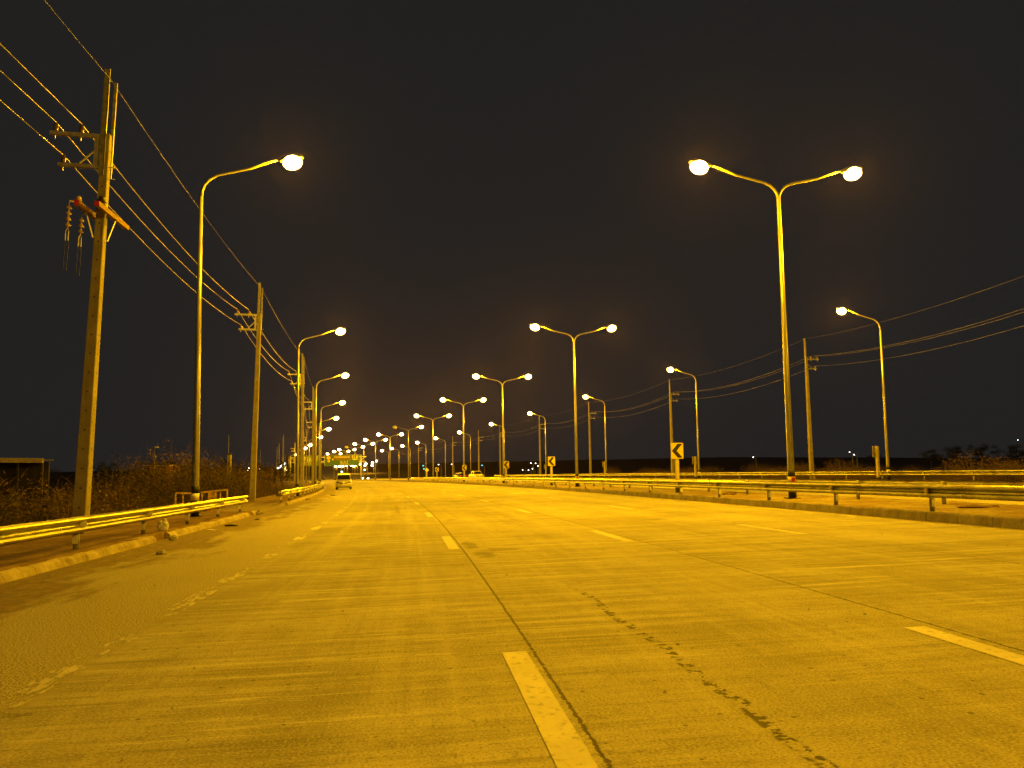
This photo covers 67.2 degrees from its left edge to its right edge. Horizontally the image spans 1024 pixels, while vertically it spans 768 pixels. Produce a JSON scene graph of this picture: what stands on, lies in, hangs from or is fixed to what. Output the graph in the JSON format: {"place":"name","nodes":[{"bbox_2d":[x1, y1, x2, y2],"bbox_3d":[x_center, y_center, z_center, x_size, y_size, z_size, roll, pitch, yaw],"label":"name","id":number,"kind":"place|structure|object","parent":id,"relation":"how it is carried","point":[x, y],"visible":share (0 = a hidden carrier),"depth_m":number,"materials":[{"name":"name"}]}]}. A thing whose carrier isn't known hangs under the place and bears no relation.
{"place":"outdoors","nodes":[
{"label":"outdoors","id":0,"kind":"place"},
{"bbox_2d":[0,466,1023,767],"bbox_3d":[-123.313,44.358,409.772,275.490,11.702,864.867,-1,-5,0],"label":"road","id":1,"kind":"structure","parent":0,"point":[400,660],"depth_m":6.47,"materials":[{"name":"concrete"}]},
{"bbox_2d":[1,487,358,713],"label":"edge marking","id":2,"kind":"object","parent":1,"relation":"on","point":[43,682],"visible":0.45,"depth_m":6.47,"materials":[{"name":"paint"}]},
{"bbox_2d":[334,474,352,489],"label":"sport utility vehicle","id":3,"kind":"object","parent":1,"relation":"on","point":[343,480],"visible":0.98,"depth_m":89.95,"materials":[{"name":"silver metal"}]},
{"bbox_2d":[0,494,1018,761],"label":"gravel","id":4,"kind":"structure","parent":1,"relation":"on","point":[506,574],"depth_m":10.98,"materials":[{"name":"gravel"}]},
{"bbox_2d":[370,480,1023,767],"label":"lane markings","id":5,"kind":"object","parent":1,"relation":"on","point":[565,746],"visible":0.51,"depth_m":4.80,"materials":[{"name":"paint"}]},
{"bbox_2d":[0,457,1023,570],"bbox_3d":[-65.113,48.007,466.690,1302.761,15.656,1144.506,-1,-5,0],"label":"ground","id":6,"kind":"structure","parent":0,"point":[23,554],"depth_m":79.37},
{"bbox_2d":[0,458,53,512],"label":"shed","id":7,"kind":"structure","parent":6,"relation":"on","point":[17,468],"depth_m":60.80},
{"bbox_2d":[0,487,63,525],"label":"dry bush","id":8,"kind":"object","parent":6,"relation":"on","point":[6,509],"visible":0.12,"depth_m":27.86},
{"bbox_2d":[0,479,70,525],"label":"dry bush","id":9,"kind":"object","parent":6,"relation":"on","point":[15,520],"visible":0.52,"depth_m":21.98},
{"bbox_2d":[0,471,72,521],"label":"dry bush","id":10,"kind":"object","parent":6,"relation":"on","point":[32,491],"visible":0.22,"depth_m":31.82,"materials":[{"name":"brown plant"}]},
{"bbox_2d":[0,488,72,524],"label":"dry bush","id":11,"kind":"object","parent":6,"relation":"on","point":[27,510],"visible":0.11,"depth_m":26.66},
{"bbox_2d":[3,494,71,524],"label":"dry bush","id":12,"kind":"object","parent":6,"relation":"on","point":[40,512],"visible":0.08,"depth_m":26.19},
{"bbox_2d":[0,478,109,522],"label":"dry bush","id":13,"kind":"object","parent":6,"relation":"on","point":[56,505],"visible":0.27,"depth_m":26.54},
{"bbox_2d":[49,468,62,485],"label":"tree","id":14,"kind":"object","parent":6,"relation":"on","point":[58,476],"visible":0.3,"depth_m":165.93,"materials":[{"name":"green plant"}]},
{"bbox_2d":[0,472,139,524],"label":"dry bush","id":15,"kind":"object","parent":6,"relation":"on","point":[104,509],"visible":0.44,"depth_m":26.24,"materials":[{"name":"brown plant"}]},
{"bbox_2d":[49,69,128,533],"bbox_3d":[-11.755,-2.185,20.746,1.683,12.994,2.345,2,-5,-8],"label":"utility pole","id":16,"kind":"object","parent":6,"relation":"on","point":[85,452],"visible":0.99,"depth_m":20.63,"materials":[{"name":"concrete"}]},
{"bbox_2d":[0,70,305,448],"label":"power line","id":17,"kind":"object","parent":16,"relation":"attached to","point":[125,203],"visible":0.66,"depth_m":25.89,"materials":[{"name":"metal"}]},
{"bbox_2d":[0,100,306,453],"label":"power line","id":18,"kind":"object","parent":16,"relation":"attached to","point":[120,218],"visible":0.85,"depth_m":24.69,"materials":[{"name":"metal"}]},
{"bbox_2d":[0,44,309,448],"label":"power line","id":19,"kind":"object","parent":16,"relation":"attached to","point":[116,168],"visible":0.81,"depth_m":22.00,"materials":[{"name":"metal"}]},
{"bbox_2d":[45,1,314,434],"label":"power line","id":20,"kind":"object","parent":16,"relation":"attached to","point":[158,150],"visible":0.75,"depth_m":24.68,"materials":[{"name":"metal"}]},
{"bbox_2d":[50,466,159,514],"bbox_3d":[-24.206,6.541,45.877,6.113,3.351,6.385,2,-6,-31],"label":"dry bush","id":21,"kind":"object","parent":6,"relation":"on","point":[116,490],"visible":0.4,"depth_m":45.63,"materials":[{"name":"brown plant"}]},
{"bbox_2d":[92,460,120,493],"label":"tree","id":22,"kind":"object","parent":6,"relation":"on","point":[107,469],"visible":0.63,"depth_m":173.54,"materials":[{"name":"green plant"}]},
{"bbox_2d":[0,495,247,548],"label":"guardrail","id":23,"kind":"object","parent":6,"relation":"on","point":[28,532],"visible":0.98,"depth_m":15.76,"materials":[{"name":"metal"}]},
{"bbox_2d":[71,452,177,512],"bbox_3d":[-29.778,7.641,59.703,7.863,5.188,7.625,-1,-5,-3],"label":"dry bush","id":24,"kind":"object","parent":6,"relation":"on","point":[119,476],"visible":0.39,"depth_m":59.53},
{"bbox_2d":[92,487,167,513],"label":"dry bush","id":25,"kind":"object","parent":6,"relation":"on","point":[138,499],"visible":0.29,"depth_m":32.34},
{"bbox_2d":[103,454,174,502],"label":"dry bush","id":26,"kind":"object","parent":6,"relation":"on","point":[134,476],"visible":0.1,"depth_m":68.35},
{"bbox_2d":[104,481,190,510],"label":"dry bush","id":27,"kind":"object","parent":6,"relation":"on","point":[153,492],"visible":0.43,"depth_m":44.46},
{"bbox_2d":[106,459,199,507],"bbox_3d":[-24.883,7.225,53.935,6.253,3.951,6.532,3,-7,-40],"label":"dry bush","id":28,"kind":"object","parent":6,"relation":"on","point":[162,482],"visible":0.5,"depth_m":53.36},
{"bbox_2d":[143,465,172,489],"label":"hut","id":29,"kind":"object","parent":6,"relation":"on","point":[159,473],"visible":0.17,"depth_m":109.52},
{"bbox_2d":[0,485,325,583],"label":"kerb","id":30,"kind":"structure","parent":6,"relation":"on","point":[12,574],"depth_m":15.02,"materials":[{"name":"concrete"}]},
{"bbox_2d":[157,518,168,530],"bbox_3d":[-8.932,3.598,19.755,0.301,0.322,0.228,0,-5,-7],"label":"plastic bag","id":31,"kind":"object","parent":30,"relation":"on","point":[163,525],"visible":0.99,"depth_m":19.67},
{"bbox_2d":[116,439,224,499],"bbox_3d":[-28.750,7.727,65.347,9.169,6.332,8.552,-3,-5,18],"label":"dry bush","id":32,"kind":"object","parent":6,"relation":"on","point":[161,464],"visible":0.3,"depth_m":64.51,"materials":[{"name":"brown plant"}]},
{"bbox_2d":[137,440,234,504],"bbox_3d":[-24.300,6.878,57.821,7.192,5.632,7.512,3,-6,-35],"label":"dry bush","id":33,"kind":"object","parent":6,"relation":"on","point":[183,465],"visible":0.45,"depth_m":57.56,"materials":[{"name":"brown plant"}]},
{"bbox_2d":[159,476,237,511],"bbox_3d":[-19.828,6.921,48.691,4.605,2.994,4.350,1,-6,-25],"label":"dry bush","id":34,"kind":"object","parent":6,"relation":"on","point":[209,489],"visible":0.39,"depth_m":48.72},
{"bbox_2d":[175,489,227,511],"bbox_3d":[-13.459,5.255,33.389,2.160,1.355,0.070,0,-5,-13],"label":"metal railing","id":35,"kind":"object","parent":6,"relation":"on","point":[212,494],"visible":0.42,"depth_m":33.48,"materials":[{"name":"metal"}]},
{"bbox_2d":[155,459,248,504],"bbox_3d":[-21.317,6.923,52.390,6.076,3.866,5.892,-3,-6,27],"label":"dry bush","id":36,"kind":"object","parent":6,"relation":"on","point":[228,485],"visible":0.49,"depth_m":52.14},
{"bbox_2d":[183,454,236,483],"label":"dry bush","id":37,"kind":"object","parent":6,"relation":"on","point":[213,468],"visible":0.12,"depth_m":74.84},
{"bbox_2d":[182,458,248,496],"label":"dry bush","id":38,"kind":"object","parent":6,"relation":"on","point":[217,474],"visible":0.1,"depth_m":67.19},
{"bbox_2d":[183,459,248,496],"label":"dry bush","id":39,"kind":"object","parent":6,"relation":"on","point":[227,479],"visible":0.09,"depth_m":61.98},
{"bbox_2d":[183,459,249,500],"bbox_3d":[-21.931,7.316,56.382,5.595,4.079,5.845,-4,-6,29],"label":"dry bush","id":40,"kind":"object","parent":6,"relation":"on","point":[222,481],"visible":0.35,"depth_m":56.47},
{"bbox_2d":[227,454,231,483],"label":"concrete pillar","id":41,"kind":"structure","parent":6,"relation":"on","point":[229,457],"depth_m":74.53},
{"bbox_2d":[217,458,246,472],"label":"tree","id":42,"kind":"object","parent":6,"relation":"on","point":[232,465],"visible":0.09,"depth_m":180.41,"materials":[{"name":"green plant"}]},
{"bbox_2d":[213,455,271,499],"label":"dry bush","id":43,"kind":"object","parent":6,"relation":"on","point":[261,473],"visible":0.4,"depth_m":71.75,"materials":[{"name":"brown plant"}]},
{"bbox_2d":[225,460,260,498],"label":"dry bush","id":44,"kind":"object","parent":6,"relation":"on","point":[244,481],"visible":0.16,"depth_m":79.75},
{"bbox_2d":[190,153,303,516],"bbox_3d":[-9.600,-1.850,27.996,3.866,13.561,0.590,0,-5,-9],"label":"street lamp","id":45,"kind":"object","parent":6,"relation":"on","point":[292,161],"visible":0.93,"depth_m":27.68,"materials":[{"name":"metal"}]},
{"bbox_2d":[235,282,262,500],"bbox_3d":[-15.642,0.570,45.389,1.640,13.300,0.408,1,-5,-10],"label":"utility pole","id":46,"kind":"object","parent":6,"relation":"on","point":[253,465],"visible":0.99,"depth_m":45.41,"materials":[{"name":"concrete"}]},
{"bbox_2d":[237,462,270,481],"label":"tree","id":47,"kind":"object","parent":6,"relation":"on","point":[260,465],"visible":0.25,"depth_m":148.99,"materials":[{"name":"green plant"}]},
{"bbox_2d":[226,457,291,495],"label":"dry bush","id":48,"kind":"object","parent":6,"relation":"on","point":[271,481],"visible":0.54,"depth_m":87.04,"materials":[{"name":"brown plant"}]},
{"bbox_2d":[243,468,280,495],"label":"dry bush","id":49,"kind":"object","parent":6,"relation":"on","point":[266,483],"visible":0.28,"depth_m":94.28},
{"bbox_2d":[269,460,294,486],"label":"tree","id":50,"kind":"object","parent":6,"relation":"on","point":[283,468],"visible":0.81,"depth_m":146.56,"materials":[{"name":"green plant"}]},
{"bbox_2d":[287,354,304,491],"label":"utility pole","id":51,"kind":"object","parent":6,"relation":"on","point":[301,379],"visible":0.99,"depth_m":72.08,"materials":[{"name":"concrete"}]},
{"bbox_2d":[276,482,323,501],"bbox_3d":[-18.623,9.830,72.411,0.838,2.596,63.680,0,-5,-12],"label":"guardrail","id":52,"kind":"object","parent":6,"relation":"on","point":[288,492],"visible":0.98,"depth_m":49.66,"materials":[{"name":"metal"}]},
{"bbox_2d":[304,387,313,485],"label":"utility pole","id":53,"kind":"object","parent":6,"relation":"on","point":[312,408],"visible":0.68,"depth_m":98.85,"materials":[{"name":"concrete"}]},
{"bbox_2d":[306,412,314,460],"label":"utility pole","id":54,"kind":"object","parent":6,"relation":"on","point":[314,434],"visible":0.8,"depth_m":135.53,"materials":[{"name":"concrete"}]},
{"bbox_2d":[286,454,341,479],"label":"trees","id":55,"kind":"object","parent":6,"relation":"on","point":[328,472],"visible":0.39,"depth_m":416.43,"materials":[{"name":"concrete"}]},
{"bbox_2d":[295,327,345,495],"bbox_3d":[-13.740,2.054,55.245,3.540,12.418,0.575,0,-5,-11],"label":"street lamp","id":56,"kind":"object","parent":6,"relation":"on","point":[340,331],"visible":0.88,"depth_m":54.91,"materials":[{"name":"metal"}]},
{"bbox_2d":[289,455,365,482],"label":"sign gantry","id":57,"kind":"object","parent":6,"relation":"on","point":[341,460],"visible":0.81,"depth_m":259.47,"materials":[{"name":"metal"}]},
{"bbox_2d":[318,416,338,483],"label":"street lamp","id":58,"kind":"object","parent":6,"relation":"on","point":[336,418],"visible":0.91,"depth_m":137.14,"materials":[{"name":"metal"}]},
{"bbox_2d":[314,373,348,489],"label":"street lamp","id":59,"kind":"object","parent":6,"relation":"on","point":[345,375],"visible":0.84,"depth_m":79.29,"materials":[{"name":"metal"}]},
{"bbox_2d":[320,400,344,483],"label":"street lamp","id":60,"kind":"object","parent":6,"relation":"on","point":[342,402],"visible":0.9,"depth_m":108.63,"materials":[{"name":"metal"}]},
{"bbox_2d":[393,425,423,479],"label":"street lamp","id":61,"kind":"object","parent":6,"relation":"on","point":[420,427],"visible":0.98,"depth_m":170.35,"materials":[{"name":"metal"}]},
{"bbox_2d":[414,414,450,480],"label":"street lamp","id":62,"kind":"object","parent":6,"relation":"on","point":[417,415],"visible":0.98,"depth_m":139.23,"materials":[{"name":"metal"}]},
{"bbox_2d":[440,398,485,481],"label":"street lamp","id":63,"kind":"object","parent":6,"relation":"on","point":[444,399],"visible":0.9,"depth_m":110.61,"materials":[{"name":"metal"}]},
{"bbox_2d":[478,430,482,470],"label":"utility pole","id":64,"kind":"object","parent":6,"relation":"on","point":[478,450],"visible":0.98,"depth_m":211.65,"materials":[{"name":"concrete"}]},
{"bbox_2d":[499,425,501,476],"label":"utility pole","id":65,"kind":"object","parent":6,"relation":"on","point":[500,436],"visible":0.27,"depth_m":189.83,"materials":[{"name":"concrete"}]},
{"bbox_2d":[473,374,530,482],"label":"street lamp","id":66,"kind":"object","parent":6,"relation":"on","point":[476,376],"visible":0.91,"depth_m":84.77,"materials":[{"name":"metal"}]},
{"bbox_2d":[503,461,508,482],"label":"chevron sign","id":67,"kind":"object","parent":6,"relation":"on","point":[505,464],"visible":0.92,"depth_m":81.33,"materials":[{"name":"metal"}]},
{"bbox_2d":[528,412,546,471],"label":"street lamp","id":68,"kind":"object","parent":6,"relation":"on","point":[529,413],"visible":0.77,"depth_m":142.59,"materials":[{"name":"metal"}]},
{"bbox_2d":[539,416,544,476],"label":"utility pole","id":69,"kind":"object","parent":6,"relation":"on","point":[539,448],"visible":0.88,"depth_m":160.44,"materials":[{"name":"concrete"}]},
{"bbox_2d":[548,457,554,485],"bbox_3d":[3.207,7.153,62.641,0.600,2.500,0.192,0,-5,-11],"label":"chevron sign","id":70,"kind":"object","parent":6,"relation":"on","point":[551,461],"visible":0.98,"depth_m":62.61,"materials":[{"name":"metal"}]},
{"bbox_2d":[530,323,616,486],"bbox_3d":[4.671,1.602,56.787,6.660,12.211,0.571,0,-5,-11],"label":"street lamp","id":71,"kind":"object","parent":6,"relation":"on","point":[535,327],"visible":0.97,"depth_m":56.72,"materials":[{"name":"metal"}]},
{"bbox_2d":[588,403,596,476],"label":"utility pole","id":72,"kind":"object","parent":6,"relation":"on","point":[590,467],"visible":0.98,"depth_m":131.92,"materials":[{"name":"concrete"}]},
{"bbox_2d":[583,395,606,476],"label":"street lamp","id":73,"kind":"object","parent":6,"relation":"on","point":[585,396],"visible":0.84,"depth_m":112.92,"materials":[{"name":"metal"}]},
{"bbox_2d":[668,379,678,477],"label":"utility pole","id":74,"kind":"object","parent":6,"relation":"on","point":[671,432],"visible":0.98,"depth_m":101.46,"materials":[{"name":"concrete"}]},
{"bbox_2d":[671,443,682,492],"bbox_3d":[7.848,4.047,36.617,0.600,2.500,0.192,0,-5,-9],"label":"chevron sign","id":75,"kind":"object","parent":6,"relation":"on","point":[676,451],"visible":0.96,"depth_m":36.59,"materials":[{"name":"metal"}]},
{"bbox_2d":[342,473,1023,504],"bbox_3d":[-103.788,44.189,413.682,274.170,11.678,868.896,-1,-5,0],"label":"opposite carriageway","id":76,"kind":"structure","parent":6,"relation":"on","point":[925,498],"depth_m":35.16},
{"bbox_2d":[469,471,483,476],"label":"pickup truck","id":77,"kind":"object","parent":76,"relation":"on","point":[476,474],"visible":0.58,"depth_m":150.79,"materials":[{"name":"white paint"}]},
{"bbox_2d":[667,367,700,477],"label":"street lamp","id":78,"kind":"object","parent":6,"relation":"on","point":[670,369],"visible":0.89,"depth_m":84.08,"materials":[{"name":"metal"}]},
{"bbox_2d":[356,479,1023,505],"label":"kerb","id":79,"kind":"structure","parent":6,"relation":"on","point":[749,492],"depth_m":34.77,"materials":[{"name":"concrete"}]},
{"bbox_2d":[358,480,1023,529],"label":"kerb","id":80,"kind":"structure","parent":6,"relation":"on","point":[979,520],"depth_m":21.43,"materials":[{"name":"concrete"}]},
{"bbox_2d":[692,457,696,477],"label":"chevron sign","id":81,"kind":"object","parent":6,"relation":"on","point":[694,460],"visible":0.94,"depth_m":81.10,"materials":[{"name":"metal"}]},
{"bbox_2d":[411,478,1023,510],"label":"guardrail","id":82,"kind":"object","parent":6,"relation":"on","point":[931,492],"visible":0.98,"depth_m":21.91,"materials":[{"name":"metal"}]},
{"bbox_2d":[423,477,1023,503],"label":"guardrail","id":83,"kind":"object","parent":6,"relation":"on","point":[979,482],"visible":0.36,"depth_m":25.97,"materials":[{"name":"metal"}]},
{"bbox_2d":[741,460,768,471],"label":"dry bush","id":84,"kind":"object","parent":6,"relation":"on","point":[759,467],"visible":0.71,"depth_m":108.07,"materials":[{"name":"brown plant"}]},
{"bbox_2d":[494,470,1023,479],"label":"guardrail","id":85,"kind":"object","parent":6,"relation":"on","point":[962,472],"visible":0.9,"depth_m":59.06,"materials":[{"name":"metal"}]},
{"bbox_2d":[688,158,861,498],"bbox_3d":[9.647,-1.914,27.271,6.660,12.211,0.540,0,-5,-9],"label":"street lamp","id":86,"kind":"object","parent":6,"relation":"on","point":[701,167],"visible":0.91,"depth_m":27.24,"materials":[{"name":"metal"}]},
{"bbox_2d":[804,338,818,478],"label":"utility pole","id":87,"kind":"object","parent":6,"relation":"on","point":[810,449],"visible":0.98,"depth_m":70.79,"materials":[{"name":"concrete"}]},
{"bbox_2d":[411,326,1021,454],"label":"power line","id":88,"kind":"object","parent":87,"relation":"attached to","point":[794,374],"visible":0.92,"depth_m":70.02,"materials":[{"name":"metal"}]},
{"bbox_2d":[415,312,1022,451],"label":"power line","id":89,"kind":"object","parent":87,"relation":"attached to","point":[802,362],"visible":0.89,"depth_m":68.67,"materials":[{"name":"metal"}]},
{"bbox_2d":[431,309,1021,449],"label":"power line","id":90,"kind":"object","parent":87,"relation":"attached to","point":[791,364],"visible":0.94,"depth_m":72.14,"materials":[{"name":"metal"}]},
{"bbox_2d":[824,458,858,470],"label":"dry bush","id":91,"kind":"object","parent":6,"relation":"on","point":[839,465],"visible":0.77,"depth_m":90.06,"materials":[{"name":"brown plant"}]},
{"bbox_2d":[834,468,872,478],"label":"dry bush","id":92,"kind":"object","parent":6,"relation":"on","point":[856,475],"visible":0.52,"depth_m":64.12,"materials":[{"name":"brown plant"}]},
{"bbox_2d":[836,307,890,479],"bbox_3d":[24.630,0.746,53.923,3.540,12.418,0.558,0,-5,-10],"label":"street lamp","id":93,"kind":"object","parent":6,"relation":"on","point":[841,310],"visible":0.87,"depth_m":54.05,"materials":[{"name":"metal"}]},
{"bbox_2d":[847,464,881,478],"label":"dry bush","id":94,"kind":"object","parent":6,"relation":"on","point":[867,469],"visible":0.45,"depth_m":71.09,"materials":[{"name":"brown plant"}]},
{"bbox_2d":[861,454,885,467],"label":"tree","id":95,"kind":"object","parent":6,"relation":"on","point":[872,460],"visible":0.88,"depth_m":188.46,"materials":[{"name":"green plant"}]},
{"bbox_2d":[872,446,879,479],"bbox_3d":[24.787,5.458,52.251,0.600,2.500,0.192,1,-5,-22],"label":"chevron sign","id":96,"kind":"object","parent":6,"relation":"on","point":[875,450],"visible":0.94,"depth_m":52.23,"materials":[{"name":"metal"}]},
{"bbox_2d":[918,449,943,467],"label":"tree","id":97,"kind":"object","parent":6,"relation":"on","point":[934,455],"visible":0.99,"depth_m":177.01,"materials":[{"name":"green plant"}]},
{"bbox_2d":[941,445,967,466],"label":"tree","id":98,"kind":"object","parent":6,"relation":"on","point":[953,450],"visible":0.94,"depth_m":178.59,"materials":[{"name":"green plant"}]},
{"bbox_2d":[934,464,974,479],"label":"dry bush","id":99,"kind":"object","parent":6,"relation":"on","point":[951,478],"visible":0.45,"depth_m":59.18,"materials":[{"name":"brown plant"}]},
{"bbox_2d":[938,449,1012,480],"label":"dry bush","id":100,"kind":"object","parent":6,"relation":"on","point":[971,478],"visible":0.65,"depth_m":58.90,"materials":[{"name":"brown plant"}]},
{"bbox_2d":[965,443,1002,466],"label":"tree","id":101,"kind":"object","parent":6,"relation":"on","point":[981,449],"visible":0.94,"depth_m":180.81,"materials":[{"name":"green plant"}]},
{"bbox_2d":[972,464,1009,480],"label":"dry bush","id":102,"kind":"object","parent":6,"relation":"on","point":[992,478],"visible":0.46,"depth_m":55.70,"materials":[{"name":"brown plant"}]},
{"bbox_2d":[980,459,1023,480],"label":"dry bush","id":103,"kind":"object","parent":6,"relation":"on","point":[1005,478],"visible":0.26,"depth_m":57.13,"materials":[{"name":"brown plant"}]},
{"bbox_2d":[983,453,1023,480],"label":"dry bush","id":104,"kind":"object","parent":6,"relation":"on","point":[1004,463],"visible":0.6,"depth_m":56.61,"materials":[{"name":"brown plant"}]},
{"bbox_2d":[997,444,1023,465],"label":"tree","id":105,"kind":"object","parent":6,"relation":"on","point":[1016,457],"visible":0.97,"depth_m":179.38,"materials":[{"name":"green plant"}]},
{"bbox_2d":[1003,458,1023,480],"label":"dry bush","id":106,"kind":"object","parent":6,"relation":"on","point":[1018,469],"visible":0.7,"depth_m":54.01,"materials":[{"name":"brown plant"}]},
{"bbox_2d":[0,0,1023,471],"label":"sky","id":107,"kind":"structure","parent":0,"point":[472,174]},
{"bbox_2d":[956,505,999,507],"bbox_3d":[11.569,3.029,19.063,1.160,0.079,0.370,-1,-5,-4],"label":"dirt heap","id":108,"kind":"object","parent":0,"point":[975,506],"visible":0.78,"depth_m":18.96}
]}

